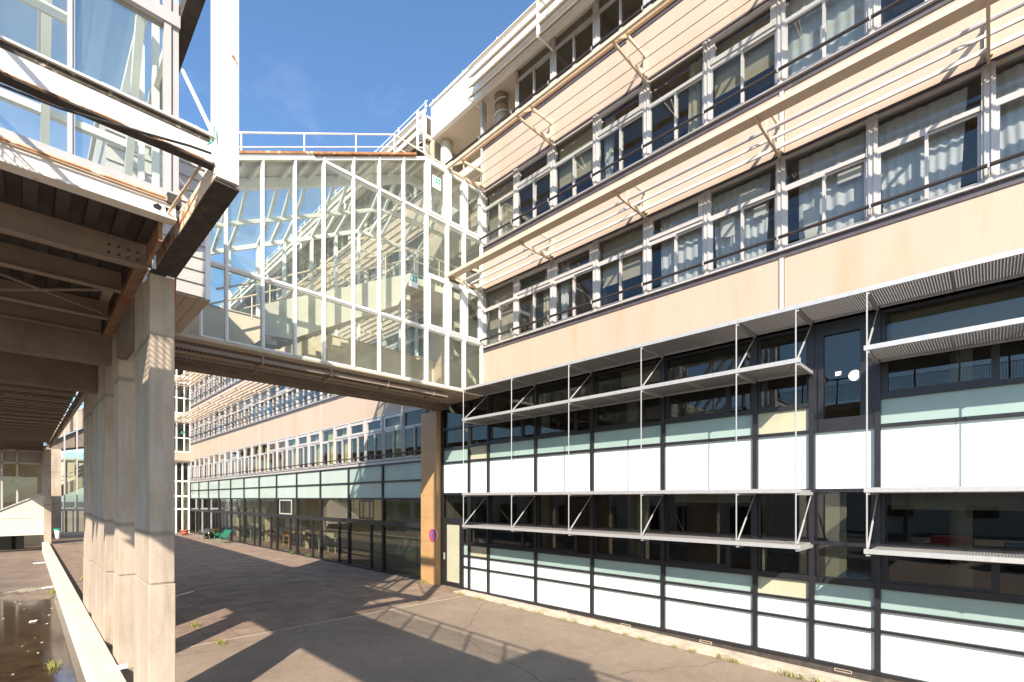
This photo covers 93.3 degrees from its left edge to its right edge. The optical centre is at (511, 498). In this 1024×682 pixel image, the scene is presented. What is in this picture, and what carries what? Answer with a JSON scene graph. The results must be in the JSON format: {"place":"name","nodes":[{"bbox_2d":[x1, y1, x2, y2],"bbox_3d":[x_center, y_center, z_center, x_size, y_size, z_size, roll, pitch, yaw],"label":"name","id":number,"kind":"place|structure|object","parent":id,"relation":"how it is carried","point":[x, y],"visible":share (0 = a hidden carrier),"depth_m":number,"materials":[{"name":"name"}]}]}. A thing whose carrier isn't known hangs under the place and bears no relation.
{"place":"outdoors","nodes":[
{"label":"outdoors","id":0,"kind":"place"},
{"bbox_2d":[0,440,50,549],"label":"entrance hall","id":1,"kind":"structure","parent":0,"point":[25,495],"depth_m":33.68,"materials":[{"name":"concrete"}]},
{"bbox_2d":[0,545,85,681],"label":"court basin","id":2,"kind":"object","parent":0,"point":[22,575],"depth_m":13.96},
{"bbox_2d":[44,657,62,669],"bbox_3d":[-10.030,3.618,10.583,0.617,0.164,0.352,0,0,45],"label":"weed tuft","id":3,"kind":"object","parent":2,"relation":"on","point":[52,665],"visible":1,"depth_m":10.57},
{"bbox_2d":[61,501,235,533],"bbox_3d":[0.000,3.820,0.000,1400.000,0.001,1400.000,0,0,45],"label":"ground","id":4,"kind":"structure","parent":0,"point":[225,505],"depth_m":164.73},
{"bbox_2d":[454,589,867,681],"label":"kerb strip","id":5,"kind":"object","parent":4,"relation":"on","point":[757,661],"visible":0.44,"depth_m":11.03,"materials":[{"name":"concrete"}]},
{"bbox_2d":[50,531,463,656],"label":"court paving","id":6,"kind":"structure","parent":0,"point":[224,589],"depth_m":17.26,"materials":[{"name":"concrete"}]},
{"bbox_2d":[0,338,113,647],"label":"concrete pillar","id":7,"kind":"structure","parent":6,"relation":"on","point":[97,381],"depth_m":10.72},
{"bbox_2d":[0,383,83,447],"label":"raised walkway","id":8,"kind":"structure","parent":7,"relation":"on","point":[30,414],"depth_m":19.47,"materials":[{"name":"concrete"}]},
{"bbox_2d":[46,392,83,535],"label":"stair hall","id":9,"kind":"structure","parent":6,"relation":"on","point":[67,475],"depth_m":42.10,"materials":[{"name":"concrete"}]},
{"bbox_2d":[42,542,125,681],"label":"wall","id":10,"kind":"structure","parent":6,"relation":"on","point":[94,656],"depth_m":11.43,"materials":[{"name":"concrete"}]},
{"bbox_2d":[104,663,127,671],"bbox_3d":[-7.011,3.020,8.567,0.140,0.120,0.301,0,0,41],"label":"broken pipe","id":11,"kind":"object","parent":10,"relation":"on","point":[116,667],"visible":0.97,"depth_m":8.53,"materials":[{"name":"white plastic"}]},
{"bbox_2d":[83,393,92,617],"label":"concrete pillar","id":12,"kind":"structure","parent":6,"relation":"on","point":[87,580],"depth_m":13.18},
{"bbox_2d":[175,369,217,532],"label":"stair block","id":13,"kind":"structure","parent":6,"relation":"on","point":[182,467],"depth_m":46.88,"materials":[{"name":"white paint"}]},
{"bbox_2d":[197,528,210,538],"bbox_3d":[-24.428,2.799,38.285,1.600,0.816,0.650,0,0,45],"label":"garden bench","id":14,"kind":"object","parent":6,"relation":"on","point":[206,530],"visible":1,"depth_m":38.23,"materials":[{"name":"silver metal"}]},
{"bbox_2d":[213,529,230,542],"bbox_3d":[-20.857,2.742,34.785,1.500,0.929,0.805,0,0,45],"label":"garden bench","id":15,"kind":"object","parent":6,"relation":"on","point":[225,534],"visible":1,"depth_m":34.81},
{"bbox_2d":[175,100,498,579],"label":"office wing","id":16,"kind":"structure","parent":6,"relation":"on","point":[323,476],"depth_m":26.49,"materials":[{"name":"concrete"}]},
{"bbox_2d":[190,460,193,480],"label":"window","id":17,"kind":"structure","parent":16,"relation":"in","point":[191,461],"depth_m":45.25,"materials":[{"name":"white metal"}]},
{"bbox_2d":[190,422,197,443],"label":"window","id":18,"kind":"structure","parent":16,"relation":"in","point":[191,424],"depth_m":45.26,"materials":[{"name":"white metal"}]},
{"bbox_2d":[190,385,197,407],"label":"window","id":19,"kind":"structure","parent":16,"relation":"in","point":[191,388],"depth_m":45.26,"materials":[{"name":"white metal"}]},
{"bbox_2d":[194,458,198,480],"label":"window","id":20,"kind":"structure","parent":16,"relation":"in","point":[196,466],"depth_m":44.15,"materials":[{"name":"white metal"}]},
{"bbox_2d":[194,420,198,442],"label":"window","id":21,"kind":"structure","parent":16,"relation":"in","point":[196,429],"depth_m":44.14,"materials":[{"name":"white metal"}]},
{"bbox_2d":[194,382,198,404],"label":"window","id":22,"kind":"structure","parent":16,"relation":"in","point":[196,391],"depth_m":44.14,"materials":[{"name":"white metal"}]},
{"bbox_2d":[199,458,202,479],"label":"window","id":23,"kind":"structure","parent":16,"relation":"in","point":[200,465],"depth_m":43.05,"materials":[{"name":"white metal"}]},
{"bbox_2d":[199,418,202,440],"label":"window","id":24,"kind":"structure","parent":16,"relation":"in","point":[200,425],"depth_m":42.95,"materials":[{"name":"white metal"}]},
{"bbox_2d":[199,379,206,402],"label":"window","id":25,"kind":"structure","parent":16,"relation":"in","point":[200,386],"depth_m":42.93,"materials":[{"name":"white metal"}]},
{"bbox_2d":[203,456,207,479],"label":"window","id":26,"kind":"structure","parent":16,"relation":"in","point":[205,464],"depth_m":41.87,"materials":[{"name":"white metal"}]},
{"bbox_2d":[203,416,207,439],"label":"window","id":27,"kind":"structure","parent":16,"relation":"in","point":[205,424],"depth_m":41.87,"materials":[{"name":"white metal"}]},
{"bbox_2d":[203,376,207,399],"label":"window","id":28,"kind":"structure","parent":16,"relation":"in","point":[205,385],"depth_m":41.92,"materials":[{"name":"white metal"}]},
{"bbox_2d":[208,413,212,437],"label":"window","id":29,"kind":"structure","parent":16,"relation":"in","point":[210,423],"depth_m":40.82,"materials":[{"name":"white metal"}]},
{"bbox_2d":[208,455,216,478],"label":"window","id":30,"kind":"structure","parent":16,"relation":"in","point":[210,465],"depth_m":40.82,"materials":[{"name":"white metal"}]},
{"bbox_2d":[208,375,216,397],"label":"window","id":31,"kind":"structure","parent":16,"relation":"in","point":[210,381],"depth_m":40.77,"materials":[{"name":"white metal"}]},
{"bbox_2d":[213,454,218,478],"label":"window","id":32,"kind":"structure","parent":16,"relation":"in","point":[215,464],"depth_m":39.67,"materials":[{"name":"white metal"}]},
{"bbox_2d":[213,411,218,436],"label":"window","id":33,"kind":"structure","parent":16,"relation":"in","point":[215,421],"depth_m":39.67,"materials":[{"name":"white metal"}]},
{"bbox_2d":[213,375,218,394],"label":"window","id":34,"kind":"structure","parent":16,"relation":"in","point":[215,379],"depth_m":39.61,"materials":[{"name":"white metal"}]},
{"bbox_2d":[218,408,224,434],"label":"window","id":35,"kind":"structure","parent":16,"relation":"in","point":[221,416],"depth_m":38.36,"materials":[{"name":"white metal"}]},
{"bbox_2d":[219,452,224,477],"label":"window","id":36,"kind":"structure","parent":16,"relation":"in","point":[221,460],"depth_m":38.36,"materials":[{"name":"white metal"}]},
{"bbox_2d":[219,376,227,391],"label":"window","id":37,"kind":"structure","parent":16,"relation":"in","point":[220,378],"depth_m":38.63,"materials":[{"name":"white metal"}]},
{"bbox_2d":[224,405,230,432],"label":"window","id":38,"kind":"structure","parent":16,"relation":"in","point":[229,410],"depth_m":37.43,"materials":[{"name":"white metal"}]},
{"bbox_2d":[225,451,230,476],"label":"window","id":39,"kind":"structure","parent":16,"relation":"in","point":[226,460],"depth_m":37.22,"materials":[{"name":"white metal"}]},
{"bbox_2d":[230,403,236,430],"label":"window","id":40,"kind":"structure","parent":16,"relation":"in","point":[233,414],"depth_m":36.42,"materials":[{"name":"white metal"}]},
{"bbox_2d":[230,450,240,476],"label":"window","id":41,"kind":"structure","parent":16,"relation":"in","point":[233,459],"depth_m":36.15,"materials":[{"name":"white metal"}]},
{"bbox_2d":[236,400,243,428],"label":"window","id":42,"kind":"structure","parent":16,"relation":"in","point":[238,403],"depth_m":35.22,"materials":[{"name":"white metal"}]},
{"bbox_2d":[237,448,243,475],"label":"window","id":43,"kind":"structure","parent":16,"relation":"in","point":[238,450],"depth_m":35.31,"materials":[{"name":"white metal"}]},
{"bbox_2d":[243,396,250,426],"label":"window","id":44,"kind":"structure","parent":16,"relation":"in","point":[246,406],"depth_m":33.97,"materials":[{"name":"white metal"}]},
{"bbox_2d":[244,447,250,474],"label":"window","id":45,"kind":"structure","parent":16,"relation":"in","point":[245,449],"depth_m":34.20,"materials":[{"name":"white metal"}]},
{"bbox_2d":[251,393,258,423],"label":"window","id":46,"kind":"structure","parent":16,"relation":"in","point":[252,397],"depth_m":33.08,"materials":[{"name":"white metal"}]},
{"bbox_2d":[251,445,262,474],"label":"window","id":47,"kind":"structure","parent":16,"relation":"in","point":[252,447],"depth_m":32.95,"materials":[{"name":"white metal"}]},
{"bbox_2d":[258,389,266,421],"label":"window","id":48,"kind":"structure","parent":16,"relation":"in","point":[264,401],"depth_m":31.98,"materials":[{"name":"white metal"}]},
{"bbox_2d":[259,443,266,473],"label":"window","id":49,"kind":"structure","parent":16,"relation":"in","point":[260,445],"depth_m":31.85,"materials":[{"name":"white metal"}]},
{"bbox_2d":[267,441,276,472],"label":"window","id":50,"kind":"structure","parent":16,"relation":"in","point":[269,451],"depth_m":30.61,"materials":[{"name":"white metal"}]},
{"bbox_2d":[267,385,276,418],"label":"window","id":51,"kind":"structure","parent":16,"relation":"in","point":[269,397],"depth_m":30.84,"materials":[{"name":"white metal"}]},
{"bbox_2d":[267,273,276,301],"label":"window","id":52,"kind":"structure","parent":16,"relation":"in","point":[273,287],"depth_m":30.43,"materials":[{"name":"white metal"}]},
{"bbox_2d":[276,385,285,415],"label":"window","id":53,"kind":"structure","parent":16,"relation":"in","point":[279,392],"depth_m":29.73,"materials":[{"name":"white metal"}]},
{"bbox_2d":[277,439,285,471],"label":"window","id":54,"kind":"structure","parent":16,"relation":"in","point":[279,449],"depth_m":29.61,"materials":[{"name":"white metal"}]},
{"bbox_2d":[286,260,292,296],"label":"window","id":55,"kind":"structure","parent":16,"relation":"in","point":[287,265],"depth_m":28.69,"materials":[{"name":"white metal"}]},
{"bbox_2d":[286,387,296,412],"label":"window","id":56,"kind":"structure","parent":16,"relation":"in","point":[293,390],"depth_m":28.45,"materials":[{"name":"white metal"}]},
{"bbox_2d":[286,436,300,470],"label":"window","id":57,"kind":"structure","parent":16,"relation":"in","point":[294,448],"depth_m":28.39,"materials":[{"name":"white metal"}]},
{"bbox_2d":[297,433,307,469],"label":"window","id":58,"kind":"structure","parent":16,"relation":"in","point":[304,445],"depth_m":27.16,"materials":[{"name":"white metal"}]},
{"bbox_2d":[297,389,307,408],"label":"window","id":59,"kind":"structure","parent":16,"relation":"in","point":[298,390],"depth_m":27.36,"materials":[{"name":"white metal"}]},
{"bbox_2d":[297,245,307,286],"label":"window","id":60,"kind":"structure","parent":16,"relation":"in","point":[299,264],"depth_m":27.23,"materials":[{"name":"white metal"}]},
{"bbox_2d":[307,390,319,405],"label":"window","id":61,"kind":"structure","parent":16,"relation":"in","point":[309,392],"depth_m":26.47,"materials":[{"name":"white metal"}]},
{"bbox_2d":[308,239,319,280],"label":"window","id":62,"kind":"structure","parent":16,"relation":"in","point":[318,250],"depth_m":26.04,"materials":[{"name":"white metal"}]},
{"bbox_2d":[307,431,324,468],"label":"window","id":63,"kind":"structure","parent":16,"relation":"in","point":[316,443],"depth_m":26.21,"materials":[{"name":"white metal"}]},
{"bbox_2d":[320,427,333,467],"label":"window","id":64,"kind":"structure","parent":16,"relation":"in","point":[330,443],"depth_m":25.13,"materials":[{"name":"white metal"}]},
{"bbox_2d":[320,392,333,401],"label":"window","id":65,"kind":"structure","parent":16,"relation":"in","point":[328,395],"depth_m":25.14,"materials":[{"name":"white metal"}]},
{"bbox_2d":[320,223,333,269],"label":"window","id":66,"kind":"structure","parent":16,"relation":"in","point":[331,239],"depth_m":24.90,"materials":[{"name":"white metal"}]},
{"bbox_2d":[333,215,348,260],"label":"window","id":67,"kind":"structure","parent":16,"relation":"in","point":[346,226],"depth_m":23.80,"materials":[{"name":"white metal"}]},
{"bbox_2d":[334,424,348,465],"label":"window","id":68,"kind":"structure","parent":16,"relation":"in","point":[344,439],"depth_m":23.89,"materials":[{"name":"white metal"}]},
{"bbox_2d":[348,420,364,464],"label":"window","id":69,"kind":"structure","parent":16,"relation":"in","point":[361,434],"depth_m":22.74,"materials":[{"name":"white metal"}]},
{"bbox_2d":[348,195,364,248],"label":"window","id":70,"kind":"structure","parent":16,"relation":"in","point":[362,199],"depth_m":22.69,"materials":[{"name":"white metal"}]},
{"bbox_2d":[364,416,382,462],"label":"window","id":71,"kind":"structure","parent":16,"relation":"in","point":[368,432],"depth_m":21.63,"materials":[{"name":"white metal"}]},
{"bbox_2d":[365,259,382,282],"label":"window","id":72,"kind":"structure","parent":16,"relation":"in","point":[373,273],"depth_m":22.05,"materials":[{"name":"white metal"}]},
{"bbox_2d":[365,185,382,229],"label":"window","id":73,"kind":"structure","parent":16,"relation":"in","point":[370,192],"depth_m":22.05,"materials":[{"name":"white metal"}]},
{"bbox_2d":[383,330,398,349],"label":"window","id":74,"kind":"structure","parent":16,"relation":"in","point":[394,346],"depth_m":20.56,"materials":[{"name":"white metal"}]},
{"bbox_2d":[383,248,398,278],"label":"window","id":75,"kind":"structure","parent":16,"relation":"in","point":[393,268],"depth_m":20.73,"materials":[{"name":"white metal"}]},
{"bbox_2d":[382,184,400,222],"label":"window","id":76,"kind":"structure","parent":16,"relation":"in","point":[385,186],"depth_m":20.85,"materials":[{"name":"white metal"}]},
{"bbox_2d":[382,412,402,460],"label":"window","id":77,"kind":"structure","parent":16,"relation":"in","point":[396,428],"depth_m":20.57,"materials":[{"name":"white metal"}]},
{"bbox_2d":[405,319,423,354],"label":"window","id":78,"kind":"structure","parent":16,"relation":"in","point":[411,341],"depth_m":19.78,"materials":[{"name":"white metal"}]},
{"bbox_2d":[405,231,423,279],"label":"window","id":79,"kind":"structure","parent":16,"relation":"in","point":[421,234],"depth_m":19.65,"materials":[{"name":"white metal"}]},
{"bbox_2d":[402,408,428,458],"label":"window","id":80,"kind":"structure","parent":16,"relation":"in","point":[405,427],"depth_m":19.71,"materials":[{"name":"white metal"}]},
{"bbox_2d":[405,141,428,202],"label":"window","id":81,"kind":"structure","parent":16,"relation":"in","point":[426,143],"depth_m":19.17,"materials":[{"name":"white metal"}]},
{"bbox_2d":[421,411,440,584],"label":"tiled pillar","id":82,"kind":"structure","parent":6,"relation":"on","point":[430,489],"depth_m":18.16,"materials":[{"name":"brown tile"}]},
{"bbox_2d":[429,528,436,541],"bbox_3d":[-2.937,1.360,17.977,0.500,0.500,0.036,0,0,45],"label":"no stopping sign","id":83,"kind":"object","parent":82,"relation":"attached to","point":[433,534],"visible":1,"depth_m":17.95,"materials":[{"name":"metal"}]},
{"bbox_2d":[0,0,535,501],"label":"sky","id":84,"kind":"structure","parent":0,"point":[306,66],"materials":[{"name":"blue"}]},
{"bbox_2d":[122,595,811,681],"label":"court asphalt","id":85,"kind":"structure","parent":0,"point":[467,638],"depth_m":10.33,"materials":[{"name":"asphalt"}]},
{"bbox_2d":[0,315,135,673],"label":"concrete pillar","id":86,"kind":"structure","parent":85,"relation":"on","point":[28,338],"depth_m":9.06,"materials":[{"name":"concrete"}]},
{"bbox_2d":[117,268,174,681],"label":"concrete pillar","id":87,"kind":"structure","parent":85,"relation":"on","point":[146,330],"depth_m":6.78,"materials":[{"name":"concrete"}]},
{"bbox_2d":[0,0,238,338],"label":"glazed gallery","id":88,"kind":"object","parent":87,"relation":"on","point":[115,216],"visible":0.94,"depth_m":5.90,"materials":[{"name":"white metal"}]},
{"bbox_2d":[175,595,466,650],"bbox_3d":[-4.697,3.248,12.933,0.385,0.010,9.394,0,0,42],"label":"paving joint","id":89,"kind":"object","parent":85,"relation":"on","point":[313,623],"visible":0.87,"depth_m":12.44,"materials":[{"name":"concrete"}]},
{"bbox_2d":[429,0,1023,681],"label":"office building","id":90,"kind":"structure","parent":85,"relation":"on","point":[753,318],"depth_m":10.70,"materials":[{"name":"white metal"}]},
{"bbox_2d":[175,131,482,410],"bbox_3d":[-5.349,-6.874,14.122,3.120,7.497,9.432,0,0,45],"label":"glazed footbridge","id":91,"kind":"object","parent":90,"relation":"attached to","point":[285,341],"visible":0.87,"depth_m":13.88,"materials":[{"name":"white paint"}]},
{"bbox_2d":[409,273,417,288],"bbox_3d":[-2.947,-6.510,14.479,0.014,0.380,0.320,0,0,45],"label":"exit sign","id":92,"kind":"object","parent":91,"relation":"attached to","point":[413,280],"visible":1,"depth_m":14.47,"materials":[{"name":"plastic"}]},
{"bbox_2d":[432,174,440,190],"bbox_3d":[-2.349,-9.840,15.082,0.014,0.380,0.320,0,0,45],"label":"exit sign","id":93,"kind":"object","parent":91,"relation":"attached to","point":[436,182],"visible":1,"depth_m":15.07,"materials":[{"name":"plastic"}]},
{"bbox_2d":[443,521,460,587],"bbox_3d":[-2.173,2.025,17.611,1.030,2.350,0.160,0,0,45],"label":"door","id":94,"kind":"structure","parent":90,"relation":"in","point":[451,530],"depth_m":17.64,"materials":[{"name":"beige glass"}]},
{"bbox_2d":[483,277,514,347],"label":"window","id":95,"kind":"structure","parent":90,"relation":"in","point":[501,309],"depth_m":16.05,"materials":[{"name":"white metal"}]},
{"bbox_2d":[483,170,514,245],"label":"window","id":96,"kind":"structure","parent":90,"relation":"in","point":[501,207],"depth_m":16.05,"materials":[{"name":"white metal"}]},
{"bbox_2d":[515,261,551,336],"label":"window","id":97,"kind":"structure","parent":90,"relation":"in","point":[546,285],"depth_m":14.83,"materials":[{"name":"white metal"}]},
{"bbox_2d":[515,145,551,228],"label":"window","id":98,"kind":"structure","parent":90,"relation":"in","point":[520,185],"depth_m":14.86,"materials":[{"name":"white metal"}]},
{"bbox_2d":[515,39,551,111],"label":"window","id":99,"kind":"structure","parent":90,"relation":"in","point":[519,79],"depth_m":14.95,"materials":[{"name":"white metal"}]},
{"bbox_2d":[552,241,594,324],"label":"window","id":100,"kind":"structure","parent":90,"relation":"in","point":[566,274],"depth_m":14.02,"materials":[{"name":"white metal"}]},
{"bbox_2d":[552,116,594,207],"bbox_3d":[1.795,-9.475,13.809,1.530,1.950,0.295,0,0,45],"label":"window","id":101,"kind":"structure","parent":90,"relation":"in","point":[577,156],"depth_m":13.89,"materials":[{"name":"white metal"}]},
{"bbox_2d":[552,2,594,87],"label":"window","id":102,"kind":"structure","parent":90,"relation":"in","point":[570,38],"depth_m":13.87,"materials":[{"name":"white metal"}]},
{"bbox_2d":[595,219,645,310],"bbox_3d":[2.882,-6.055,12.732,1.530,1.950,0.295,0,0,45],"label":"window","id":103,"kind":"structure","parent":90,"relation":"in","point":[624,256],"depth_m":12.78,"materials":[{"name":"white metal"}]},
{"bbox_2d":[595,82,645,183],"bbox_3d":[2.906,-9.475,12.756,1.530,1.950,0.362,0,0,45],"label":"window","id":104,"kind":"structure","parent":90,"relation":"in","point":[605,131],"depth_m":12.86,"materials":[{"name":"white metal"}]},
{"bbox_2d":[595,0,645,53],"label":"window","id":105,"kind":"structure","parent":90,"relation":"in","point":[599,11],"depth_m":13.13,"materials":[{"name":"white metal"}]},
{"bbox_2d":[646,191,706,293],"bbox_3d":[3.981,-6.055,11.668,1.530,1.950,0.331,0,0,45],"label":"window","id":106,"kind":"structure","parent":90,"relation":"in","point":[682,237],"depth_m":11.63,"materials":[{"name":"white metal"}]},
{"bbox_2d":[646,41,706,155],"bbox_3d":[3.985,-9.475,11.672,1.530,1.950,0.341,0,0,45],"label":"window","id":107,"kind":"structure","parent":90,"relation":"in","point":[697,82],"depth_m":11.53,"materials":[{"name":"white metal"}]},
{"bbox_2d":[707,158,779,273],"bbox_3d":[5.068,-6.055,10.591,1.530,1.950,0.330,0,0,45],"label":"window","id":108,"kind":"structure","parent":90,"relation":"in","point":[740,217],"depth_m":10.64,"materials":[{"name":"white metal"}]},
{"bbox_2d":[707,0,779,122],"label":"window","id":109,"kind":"structure","parent":90,"relation":"in","point":[754,48],"depth_m":10.58,"materials":[{"name":"white metal"}]},
{"bbox_2d":[779,116,871,250],"bbox_3d":[6.155,-6.055,9.514,1.530,1.950,0.331,0,0,45],"label":"window","id":110,"kind":"structure","parent":90,"relation":"in","point":[835,180],"depth_m":9.47,"materials":[{"name":"white metal"}]},
{"bbox_2d":[780,0,871,81],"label":"window","id":111,"kind":"structure","parent":90,"relation":"in","point":[804,24],"depth_m":9.70,"materials":[{"name":"white metal"}]},
{"bbox_2d":[872,0,930,31],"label":"window","id":112,"kind":"structure","parent":90,"relation":"in","point":[876,4],"depth_m":8.84,"materials":[{"name":"white metal"}]},
{"bbox_2d":[872,64,988,219],"bbox_3d":[7.241,-6.055,8.437,1.530,1.950,0.330,0,0,45],"label":"window","id":113,"kind":"structure","parent":90,"relation":"in","point":[924,145],"depth_m":8.48,"materials":[{"name":"white metal"}]},
{"bbox_2d":[989,49,1023,181],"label":"window","id":114,"kind":"structure","parent":90,"relation":"in","point":[1006,88],"depth_m":7.77,"materials":[{"name":"white metal"}]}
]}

